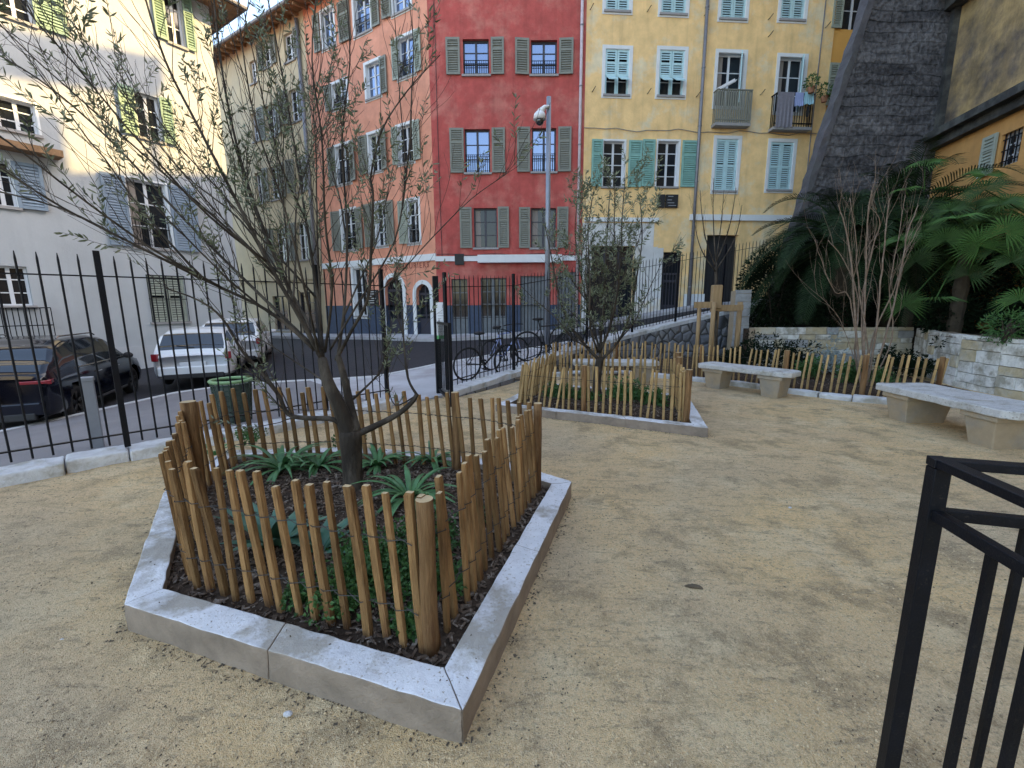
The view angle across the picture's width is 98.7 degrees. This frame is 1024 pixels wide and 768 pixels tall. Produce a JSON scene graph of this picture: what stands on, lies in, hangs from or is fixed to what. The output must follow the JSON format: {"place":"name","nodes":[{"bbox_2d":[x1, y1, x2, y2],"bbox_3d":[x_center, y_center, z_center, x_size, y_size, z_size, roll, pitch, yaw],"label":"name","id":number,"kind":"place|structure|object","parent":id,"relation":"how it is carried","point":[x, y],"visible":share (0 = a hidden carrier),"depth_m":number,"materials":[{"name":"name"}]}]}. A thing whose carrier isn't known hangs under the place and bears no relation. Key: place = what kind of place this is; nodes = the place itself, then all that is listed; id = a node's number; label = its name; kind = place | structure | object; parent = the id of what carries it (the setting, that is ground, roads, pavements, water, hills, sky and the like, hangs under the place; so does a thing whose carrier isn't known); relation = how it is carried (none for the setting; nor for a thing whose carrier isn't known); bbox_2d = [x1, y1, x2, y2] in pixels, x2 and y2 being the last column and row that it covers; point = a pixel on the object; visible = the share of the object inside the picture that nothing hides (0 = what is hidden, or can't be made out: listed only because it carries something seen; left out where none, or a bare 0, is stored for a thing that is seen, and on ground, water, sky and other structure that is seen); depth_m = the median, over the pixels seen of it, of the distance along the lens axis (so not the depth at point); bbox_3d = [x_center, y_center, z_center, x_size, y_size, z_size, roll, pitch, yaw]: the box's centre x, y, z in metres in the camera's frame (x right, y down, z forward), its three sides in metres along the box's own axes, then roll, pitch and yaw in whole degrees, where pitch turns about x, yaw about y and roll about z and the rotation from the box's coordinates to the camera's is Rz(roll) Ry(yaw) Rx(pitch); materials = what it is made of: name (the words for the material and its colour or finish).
{"place":"outdoors","nodes":[
{"label":"outdoors","id":0,"kind":"place"},
{"bbox_2d":[0,381,366,467],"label":"pavement","id":1,"kind":"structure","parent":0,"point":[18,439],"depth_m":6.68,"materials":[{"name":"grey concrete"}]},
{"bbox_2d":[80,376,104,448],"bbox_3d":[-4.929,0.362,5.175,0.125,0.900,0.125,-9,13,-39],"label":"bollard","id":2,"kind":"object","parent":1,"relation":"on","point":[91,404],"visible":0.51,"depth_m":5.13,"materials":[{"name":"grey metal"}]},
{"bbox_2d":[208,376,252,424],"bbox_3d":[-3.978,0.251,6.281,0.550,0.662,0.550,0,10,0],"label":"litter bin","id":3,"kind":"object","parent":1,"relation":"on","point":[225,386],"visible":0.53,"depth_m":6.12,"materials":[{"name":"green metal"}]},
{"bbox_2d":[0,308,709,429],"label":"road","id":4,"kind":"structure","parent":0,"point":[422,353],"depth_m":13.37,"materials":[{"name":"grey asphalt"}]},
{"bbox_2d":[0,332,140,422],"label":"parked car","id":5,"kind":"object","parent":4,"relation":"on","point":[27,380],"visible":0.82,"depth_m":7.59,"materials":[{"name":"black paint"}]},
{"bbox_2d":[0,0,246,368],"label":"cream building","id":6,"kind":"structure","parent":4,"relation":"on","point":[29,229],"depth_m":13.18,"materials":[{"name":"paint"}]},
{"bbox_2d":[0,266,37,306],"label":"window","id":7,"kind":"structure","parent":6,"relation":"in","point":[9,286],"depth_m":11.94,"materials":[{"name":"white paint"}]},
{"bbox_2d":[0,93,43,138],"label":"window","id":8,"kind":"structure","parent":6,"relation":"in","point":[23,107],"depth_m":11.72,"materials":[{"name":"white paint"}]},
{"bbox_2d":[0,158,48,210],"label":"window","id":9,"kind":"structure","parent":6,"relation":"in","point":[7,201],"depth_m":11.79,"materials":[{"name":"white paint"}]},
{"bbox_2d":[0,0,68,36],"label":"window","id":10,"kind":"structure","parent":6,"relation":"in","point":[14,5],"depth_m":11.74,"materials":[{"name":"white paint"}]},
{"bbox_2d":[116,82,176,144],"bbox_3d":[-11.643,-8.433,13.960,0.566,1.426,1.381,6,12,33],"label":"window","id":11,"kind":"structure","parent":6,"relation":"in","point":[166,115],"depth_m":13.98,"materials":[{"name":"white paint"}]},
{"bbox_2d":[99,171,201,251],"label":"window","id":12,"kind":"structure","parent":6,"relation":"in","point":[181,243],"depth_m":14.25,"materials":[{"name":"white paint"}]},
{"bbox_2d":[146,275,191,323],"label":"window","id":13,"kind":"structure","parent":6,"relation":"in","point":[169,281],"depth_m":14.80,"materials":[{"name":"white paint"}]},
{"bbox_2d":[151,0,195,51],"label":"window","id":14,"kind":"structure","parent":6,"relation":"in","point":[158,14],"depth_m":14.36,"materials":[{"name":"white paint"}]},
{"bbox_2d":[150,327,246,384],"bbox_3d":[-8.309,-0.874,11.981,1.990,1.365,3.980,-5,11,-26],"label":"parked car","id":15,"kind":"object","parent":4,"relation":"on","point":[167,357],"visible":0.69,"depth_m":10.40,"materials":[{"name":"white paint"}]},
{"bbox_2d":[202,318,275,362],"bbox_3d":[-8.993,-1.461,14.522,2.070,1.425,4.080,-5,11,-24],"label":"parked car","id":16,"kind":"object","parent":4,"relation":"on","point":[267,349],"visible":0.35,"depth_m":13.10,"materials":[{"name":"white paint"}]},
{"bbox_2d":[0,311,709,431],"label":"kerb line","id":17,"kind":"object","parent":4,"relation":"on","point":[30,424],"visible":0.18,"depth_m":10.03,"materials":[{"name":"stone"}]},
{"bbox_2d":[0,366,1023,767],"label":"garden path","id":18,"kind":"structure","parent":0,"point":[874,468],"depth_m":2.20,"materials":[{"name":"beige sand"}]},
{"bbox_2d":[0,398,392,487],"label":"wall","id":19,"kind":"structure","parent":18,"relation":"on","point":[22,473],"depth_m":4.39,"materials":[{"name":"stone"}]},
{"bbox_2d":[0,250,389,461],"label":"railing fence","id":20,"kind":"object","parent":19,"relation":"on","point":[99,276],"visible":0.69,"depth_m":4.55,"materials":[{"name":"black metal"}]},
{"bbox_2d":[124,447,571,742],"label":"planter kerb","id":21,"kind":"structure","parent":18,"relation":"on","point":[407,692],"depth_m":1.91,"materials":[{"name":"stone"}]},
{"bbox_2d":[167,456,548,667],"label":"mulch","id":22,"kind":"object","parent":21,"relation":"in","point":[434,658],"visible":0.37,"depth_m":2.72,"materials":[{"name":"brown wood"}]},
{"bbox_2d":[0,0,549,491],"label":"olive tree","id":23,"kind":"object","parent":22,"relation":"on","point":[346,420],"visible":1,"depth_m":3.04,"materials":[{"name":"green plant"}]},
{"bbox_2d":[213,502,336,550],"bbox_3d":[-1.434,0.821,2.645,0.614,0.338,0.679,-8,12,-36],"label":"agave plant","id":24,"kind":"object","parent":22,"relation":"on","point":[293,529],"visible":0.36,"depth_m":2.62,"materials":[{"name":"green plant"}]},
{"bbox_2d":[221,442,332,484],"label":"strap leaf plant","id":25,"kind":"object","parent":22,"relation":"on","point":[282,460],"visible":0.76,"depth_m":3.86,"materials":[{"name":"green plant"}]},
{"bbox_2d":[291,542,399,629],"bbox_3d":[-0.848,0.997,2.187,0.476,0.296,0.474,5,11,27],"label":"leafy plant","id":26,"kind":"object","parent":22,"relation":"on","point":[336,603],"visible":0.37,"depth_m":2.10,"materials":[{"name":"green plant"}]},
{"bbox_2d":[158,386,541,657],"bbox_3d":[-1.413,0.571,3.186,2.955,0.820,2.053,3,11,18],"label":"paling fence","id":27,"kind":"object","parent":22,"relation":"on","point":[184,464],"visible":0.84,"depth_m":2.19,"materials":[{"name":"brown wood"}]},
{"bbox_2d":[300,510,440,615],"bbox_3d":[-0.720,0.938,2.375,0.751,0.367,0.780,0,10,0],"label":"leafy plant","id":28,"kind":"object","parent":22,"relation":"on","point":[401,549],"visible":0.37,"depth_m":2.28,"materials":[{"name":"green plant"}]},
{"bbox_2d":[350,465,456,516],"bbox_3d":[-0.784,0.846,3.324,0.894,0.317,0.868,-4,11,-18],"label":"strap leaf plant","id":29,"kind":"object","parent":22,"relation":"on","point":[414,485],"visible":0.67,"depth_m":3.29,"materials":[{"name":"green plant"}]},
{"bbox_2d":[432,276,452,406],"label":"garden gate","id":30,"kind":"structure","parent":18,"relation":"on","point":[439,366],"depth_m":7.35,"materials":[{"name":"black metal"}]},
{"bbox_2d":[495,384,707,436],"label":"planter kerb","id":31,"kind":"structure","parent":18,"relation":"on","point":[699,427],"depth_m":5.74,"materials":[{"name":"stone"}]},
{"bbox_2d":[445,304,765,396],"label":"retaining wall","id":32,"kind":"structure","parent":18,"relation":"on","point":[681,332],"depth_m":12.68,"materials":[{"name":"stone"}]},
{"bbox_2d":[442,238,773,389],"bbox_3d":[3.288,-2.353,11.299,11.875,3.510,1.546,-7,12,-34],"label":"railing fence","id":33,"kind":"object","parent":32,"relation":"on","point":[445,311],"visible":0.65,"depth_m":9.84,"materials":[{"name":"black metal"}]},
{"bbox_2d":[698,362,800,397],"bbox_3d":[4.219,-0.079,7.962,0.508,0.484,1.656,-7,12,-34],"label":"stone bench","id":34,"kind":"object","parent":18,"relation":"on","point":[774,382],"visible":0.98,"depth_m":7.60,"materials":[{"name":"grey stone"}]},
{"bbox_2d":[549,370,955,408],"bbox_3d":[3.882,-0.006,8.653,6.895,0.167,1.375,5,11,28],"label":"bed edging","id":35,"kind":"object","parent":18,"relation":"on","point":[854,398],"visible":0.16,"depth_m":7.49,"materials":[{"name":"stone"}]},
{"bbox_2d":[572,355,968,396],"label":"soil","id":36,"kind":"structure","parent":18,"relation":"on","point":[826,384],"depth_m":8.73,"materials":[{"name":"brown soil"}]},
{"bbox_2d":[687,170,741,359],"bbox_3d":[4.698,-2.733,10.314,1.310,4.369,0.470,0,10,0],"label":"young tree","id":37,"kind":"object","parent":36,"relation":"on","point":[716,318],"visible":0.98,"depth_m":10.21,"materials":[{"name":"brown plant"}]},
{"bbox_2d":[693,285,743,367],"bbox_3d":[4.887,-1.339,10.526,1.519,2.003,0.579,-4,11,-19],"label":"tree stake frame","id":38,"kind":"object","parent":36,"relation":"on","point":[714,304],"visible":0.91,"depth_m":10.32,"materials":[{"name":"brown wood"}]},
{"bbox_2d":[726,290,751,357],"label":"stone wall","id":39,"kind":"structure","parent":36,"relation":"on","point":[744,296],"depth_m":12.24,"materials":[{"name":"grey stone"}]},
{"bbox_2d":[545,341,948,396],"bbox_3d":[4.002,-0.382,8.821,6.751,0.784,1.238,5,11,27],"label":"paling fence","id":40,"kind":"object","parent":36,"relation":"on","point":[941,364],"visible":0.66,"depth_m":7.87,"materials":[{"name":"brown wood"}]},
{"bbox_2d":[786,142,934,385],"bbox_3d":[6.079,-2.025,7.825,2.624,4.272,0.767,-2,10,-12],"label":"bare shrub","id":41,"kind":"object","parent":36,"relation":"on","point":[855,317],"visible":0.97,"depth_m":7.82,"materials":[{"name":"brown plant"}]},
{"bbox_2d":[746,327,913,366],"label":"stone wall","id":42,"kind":"structure","parent":18,"relation":"on","point":[902,338],"depth_m":11.02,"materials":[{"name":"grey stone"}]},
{"bbox_2d":[876,455,1023,767],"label":"guard rail","id":43,"kind":"object","parent":18,"relation":"on","point":[935,515],"visible":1,"depth_m":1.09,"materials":[{"name":"black metal"}]},
{"bbox_2d":[876,383,1023,449],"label":"stone bench","id":44,"kind":"object","parent":18,"relation":"on","point":[993,422],"visible":0.98,"depth_m":5.04,"materials":[{"name":"beige stone"}]},
{"bbox_2d":[912,328,1023,400],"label":"stone wall","id":45,"kind":"structure","parent":18,"relation":"on","point":[981,365],"depth_m":7.86,"materials":[{"name":"grey stone"}]},
{"bbox_2d":[313,312,710,405],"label":"pavement","id":46,"kind":"structure","parent":0,"point":[423,381],"depth_m":9.54,"materials":[{"name":"concrete"}]},
{"bbox_2d":[538,96,550,352],"bbox_3d":[0.810,-3.767,10.835,0.433,6.030,0.279,-4,11,-18],"label":"camera pole","id":47,"kind":"object","parent":46,"relation":"on","point":[543,108],"visible":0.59,"depth_m":10.71,"materials":[{"name":"grey metal"}]},
{"bbox_2d":[272,299,760,341],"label":"pavement","id":48,"kind":"structure","parent":0,"point":[424,337],"depth_m":17.33,"materials":[{"name":"concrete"}]},
{"bbox_2d":[214,0,326,333],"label":"terrace building","id":49,"kind":"structure","parent":48,"relation":"on","point":[242,253],"depth_m":22.15,"materials":[{"name":"beige paint"}]},
{"bbox_2d":[284,0,435,334],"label":"terrace building","id":50,"kind":"structure","parent":48,"relation":"on","point":[371,95],"depth_m":18.21,"materials":[{"name":"orange paint"}]},
{"bbox_2d":[326,139,355,187],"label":"window","id":51,"kind":"structure","parent":50,"relation":"in","point":[335,150],"depth_m":19.53,"materials":[{"name":"white paint"}]},
{"bbox_2d":[330,206,362,252],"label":"window","id":52,"kind":"structure","parent":50,"relation":"in","point":[335,215],"depth_m":20.01,"materials":[{"name":"white paint"}]},
{"bbox_2d":[336,0,379,43],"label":"window","id":53,"kind":"structure","parent":50,"relation":"in","point":[369,20],"depth_m":17.74,"materials":[{"name":"white paint"}]},
{"bbox_2d":[357,127,386,175],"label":"window","id":54,"kind":"structure","parent":50,"relation":"in","point":[366,141],"depth_m":18.43,"materials":[{"name":"white paint"}]},
{"bbox_2d":[363,54,387,102],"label":"window","id":55,"kind":"structure","parent":50,"relation":"in","point":[378,64],"depth_m":17.81,"materials":[{"name":"white paint"}]},
{"bbox_2d":[363,199,394,248],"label":"window","id":56,"kind":"structure","parent":50,"relation":"in","point":[381,244],"depth_m":18.82,"materials":[{"name":"white paint"}]},
{"bbox_2d":[390,27,421,82],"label":"window","id":57,"kind":"structure","parent":50,"relation":"in","point":[401,43],"depth_m":16.79,"materials":[{"name":"white paint"}]},
{"bbox_2d":[391,119,420,166],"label":"window","id":58,"kind":"structure","parent":50,"relation":"in","point":[407,125],"depth_m":17.42,"materials":[{"name":"white paint"}]},
{"bbox_2d":[397,196,421,245],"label":"window","id":59,"kind":"structure","parent":50,"relation":"in","point":[417,239],"depth_m":17.88,"materials":[{"name":"white paint"}]},
{"bbox_2d":[427,0,586,333],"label":"corner building","id":60,"kind":"structure","parent":48,"relation":"on","point":[493,56],"depth_m":16.69,"materials":[{"name":"red paint"}]},
{"bbox_2d":[452,279,468,333],"bbox_3d":[-2.093,-3.113,17.879,0.704,2.231,0.060,0,10,0],"label":"door","id":61,"kind":"structure","parent":60,"relation":"in","point":[461,295],"depth_m":17.90,"materials":[{"name":"grey paint"}]},
{"bbox_2d":[445,36,503,76],"bbox_3d":[-1.358,-11.995,16.193,2.129,1.283,0.261,0,10,0],"label":"window","id":62,"kind":"structure","parent":60,"relation":"in","point":[475,53],"depth_m":16.18,"materials":[{"name":"paint"}]},
{"bbox_2d":[449,127,504,174],"bbox_3d":[-1.310,-8.832,16.754,2.088,1.635,0.259,0,10,0],"label":"window","id":63,"kind":"structure","parent":60,"relation":"in","point":[473,138],"depth_m":16.74,"materials":[{"name":"paint"}]},
{"bbox_2d":[459,206,508,249],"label":"window","id":64,"kind":"structure","parent":60,"relation":"in","point":[485,220],"depth_m":17.24,"materials":[{"name":"paint"}]},
{"bbox_2d":[481,278,505,332],"bbox_3d":[-0.745,-3.149,17.864,1.067,2.231,0.080,0,10,0],"label":"door","id":65,"kind":"structure","parent":60,"relation":"in","point":[490,303],"depth_m":17.86,"materials":[{"name":"grey paint"}]},
{"bbox_2d":[521,276,544,330],"bbox_3d":[0.906,-3.217,17.824,1.087,2.239,0.058,0,10,0],"label":"roller door","id":66,"kind":"structure","parent":60,"relation":"in","point":[541,295],"depth_m":17.79,"materials":[{"name":"grey paint"}]},
{"bbox_2d":[519,206,568,249],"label":"window","id":67,"kind":"structure","parent":60,"relation":"in","point":[537,229],"depth_m":17.23,"materials":[{"name":"paint"}]},
{"bbox_2d":[515,37,573,76],"bbox_3d":[1.176,-11.977,16.179,2.126,1.249,0.301,0,10,0],"label":"window","id":68,"kind":"structure","parent":60,"relation":"in","point":[543,54],"depth_m":16.17,"materials":[{"name":"paint"}]},
{"bbox_2d":[517,126,571,173],"bbox_3d":[1.215,-8.869,16.747,2.050,1.638,0.266,0,10,0],"label":"window","id":69,"kind":"structure","parent":60,"relation":"in","point":[564,132],"depth_m":16.73,"materials":[{"name":"paint"}]},
{"bbox_2d":[575,0,583,320],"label":"drainpipe","id":70,"kind":"object","parent":60,"relation":"attached to","point":[580,85],"visible":0.71,"depth_m":16.37,"materials":[{"name":"grey metal"}]},
{"bbox_2d":[580,0,836,325],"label":"terrace building","id":71,"kind":"structure","parent":48,"relation":"on","point":[643,70],"depth_m":16.82,"materials":[{"name":"yellow paint"}]},
{"bbox_2d":[601,44,632,98],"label":"window","id":72,"kind":"structure","parent":71,"relation":"in","point":[617,66],"depth_m":16.35,"materials":[{"name":"white paint"}]},
{"bbox_2d":[591,139,642,188],"bbox_3d":[3.990,-8.446,16.954,1.957,1.765,0.320,-1,10,-5],"label":"window","id":73,"kind":"structure","parent":71,"relation":"in","point":[606,147],"depth_m":16.89,"materials":[{"name":"white paint"}]},
{"bbox_2d":[641,139,696,188],"bbox_3d":[6.089,-8.521,17.106,2.212,1.779,0.309,-1,10,-5],"label":"window","id":74,"kind":"structure","parent":71,"relation":"in","point":[670,149],"depth_m":17.06,"materials":[{"name":"white paint"}]},
{"bbox_2d":[655,45,688,99],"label":"window","id":75,"kind":"structure","parent":71,"relation":"in","point":[672,61],"depth_m":16.49,"materials":[{"name":"white paint"}]},
{"bbox_2d":[687,0,708,305],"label":"drainpipe","id":76,"kind":"object","parent":71,"relation":"attached to","point":[703,67],"visible":0.94,"depth_m":16.86,"materials":[{"name":"grey metal"}]},
{"bbox_2d":[703,236,735,301],"bbox_3d":[8.467,-4.615,18.112,1.310,2.848,0.060,-1,10,-4],"label":"door","id":77,"kind":"structure","parent":71,"relation":"in","point":[710,239],"depth_m":18.05,"materials":[{"name":"black wood"}]},
{"bbox_2d":[710,135,742,193],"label":"window","id":78,"kind":"structure","parent":71,"relation":"in","point":[726,159],"depth_m":17.23,"materials":[{"name":"white paint"}]},
{"bbox_2d":[712,49,747,109],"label":"window","id":79,"kind":"structure","parent":71,"relation":"in","point":[730,64],"depth_m":16.73,"materials":[{"name":"white paint"}]},
{"bbox_2d":[717,0,749,22],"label":"window","id":80,"kind":"structure","parent":71,"relation":"in","point":[733,11],"depth_m":16.28,"materials":[{"name":"white paint"}]},
{"bbox_2d":[764,138,797,192],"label":"window","id":81,"kind":"structure","parent":71,"relation":"in","point":[781,153],"depth_m":17.40,"materials":[{"name":"white paint"}]},
{"bbox_2d":[772,53,808,115],"bbox_3d":[10.664,-11.466,16.849,1.242,2.148,0.510,0,10,0],"label":"window","id":82,"kind":"structure","parent":71,"relation":"in","point":[791,68],"depth_m":16.92,"materials":[{"name":"white paint"}]},
{"bbox_2d":[777,0,808,23],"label":"window","id":83,"kind":"structure","parent":71,"relation":"in","point":[789,11],"depth_m":16.44,"materials":[{"name":"white paint"}]},
{"bbox_2d":[825,0,859,111],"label":"terrace building","id":84,"kind":"structure","parent":48,"relation":"on","point":[845,17],"depth_m":16.77,"materials":[{"name":"orange paint"}]},
{"bbox_2d":[831,0,859,29],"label":"window","id":85,"kind":"structure","parent":84,"relation":"in","point":[846,11],"depth_m":16.70,"materials":[{"name":"white paint"}]},
{"bbox_2d":[514,387,680,421],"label":"soil","id":86,"kind":"structure","parent":0,"point":[619,410],"depth_m":6.36,"materials":[{"name":"brown soil"}]},
{"bbox_2d":[515,146,684,395],"bbox_3d":[1.354,-1.609,6.681,2.390,3.790,1.931,5,11,26],"label":"olive tree","id":87,"kind":"object","parent":86,"relation":"on","point":[599,346],"visible":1,"depth_m":6.57,"materials":[{"name":"green plant"}]},
{"bbox_2d":[517,351,692,422],"bbox_3d":[1.434,-0.047,6.735,2.634,0.816,1.612,5,11,29],"label":"paling fence","id":88,"kind":"object","parent":86,"relation":"on","point":[680,382],"visible":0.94,"depth_m":6.22,"materials":[{"name":"brown wood"}]},
{"bbox_2d":[741,325,1021,360],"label":"terrace soil","id":89,"kind":"structure","parent":0,"point":[976,332],"depth_m":11.95,"materials":[{"name":"brown soil"}]},
{"bbox_2d":[735,243,819,326],"bbox_3d":[7.567,-2.747,12.610,2.373,2.651,1.557,0,10,0],"label":"bush","id":90,"kind":"object","parent":89,"relation":"on","point":[775,311],"visible":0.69,"depth_m":12.39,"materials":[{"name":"green plant"}]},
{"bbox_2d":[801,292,871,326],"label":"bush","id":91,"kind":"object","parent":89,"relation":"on","point":[822,319],"visible":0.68,"depth_m":11.49,"materials":[{"name":"green plant"}]},
{"bbox_2d":[790,234,891,326],"bbox_3d":[9.273,-2.891,12.399,2.612,3.100,2.006,-5,11,-25],"label":"bush","id":92,"kind":"object","parent":89,"relation":"on","point":[871,300],"visible":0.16,"depth_m":12.12,"materials":[{"name":"green plant"}]},
{"bbox_2d":[738,162,994,327],"bbox_3d":[8.692,-3.305,11.404,5.210,4.216,5.490,0,10,0],"label":"feather palm","id":93,"kind":"object","parent":89,"relation":"on","point":[835,223],"visible":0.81,"depth_m":10.78,"materials":[{"name":"green plant"}]},
{"bbox_2d":[798,135,1023,326],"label":"feather palm","id":94,"kind":"object","parent":89,"relation":"on","point":[914,181],"visible":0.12,"depth_m":10.82,"materials":[{"name":"green plant"}]},
{"bbox_2d":[876,219,994,328],"bbox_3d":[10.899,-2.746,11.309,2.492,3.044,1.982,-5,11,-24],"label":"bush","id":95,"kind":"object","parent":89,"relation":"on","point":[927,290],"visible":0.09,"depth_m":11.05,"materials":[{"name":"green plant"}]},
{"bbox_2d":[872,158,1009,326],"bbox_3d":[10.240,-3.382,10.945,2.328,4.016,2.256,3,11,20],"label":"fan palm","id":96,"kind":"object","parent":89,"relation":"on","point":[976,174],"visible":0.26,"depth_m":10.49,"materials":[{"name":"green plant"}]},
{"bbox_2d":[911,292,988,333],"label":"bush","id":97,"kind":"object","parent":89,"relation":"on","point":[975,313],"visible":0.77,"depth_m":9.65,"materials":[{"name":"green plant"}]},
{"bbox_2d":[878,190,1023,332],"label":"fan palm","id":98,"kind":"object","parent":89,"relation":"on","point":[963,270],"visible":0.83,"depth_m":8.89,"materials":[{"name":"green plant"}]},
{"bbox_2d":[952,176,1023,314],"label":"fan palm","id":99,"kind":"object","parent":89,"relation":"on","point":[1015,251],"visible":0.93,"depth_m":8.18,"materials":[{"name":"green plant"}]},
{"bbox_2d":[972,231,1023,326],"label":"bush","id":100,"kind":"object","parent":89,"relation":"on","point":[1002,280],"visible":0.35,"depth_m":9.84,"materials":[{"name":"green plant"}]},
{"bbox_2d":[976,305,1023,345],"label":"bush","id":101,"kind":"object","parent":89,"relation":"on","point":[1007,332],"visible":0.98,"depth_m":7.33,"materials":[{"name":"green plant"}]},
{"label":"ground","id":102,"kind":"structure","parent":0,"visible":0},
{"bbox_2d":[762,0,1023,329],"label":"ochre building","id":103,"kind":"structure","parent":102,"relation":"on","point":[911,72],"depth_m":12.41,"materials":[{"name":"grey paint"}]},
{"bbox_2d":[976,127,1023,178],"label":"window","id":104,"kind":"structure","parent":103,"relation":"in","point":[989,144],"depth_m":10.77,"materials":[{"name":"white paint"}]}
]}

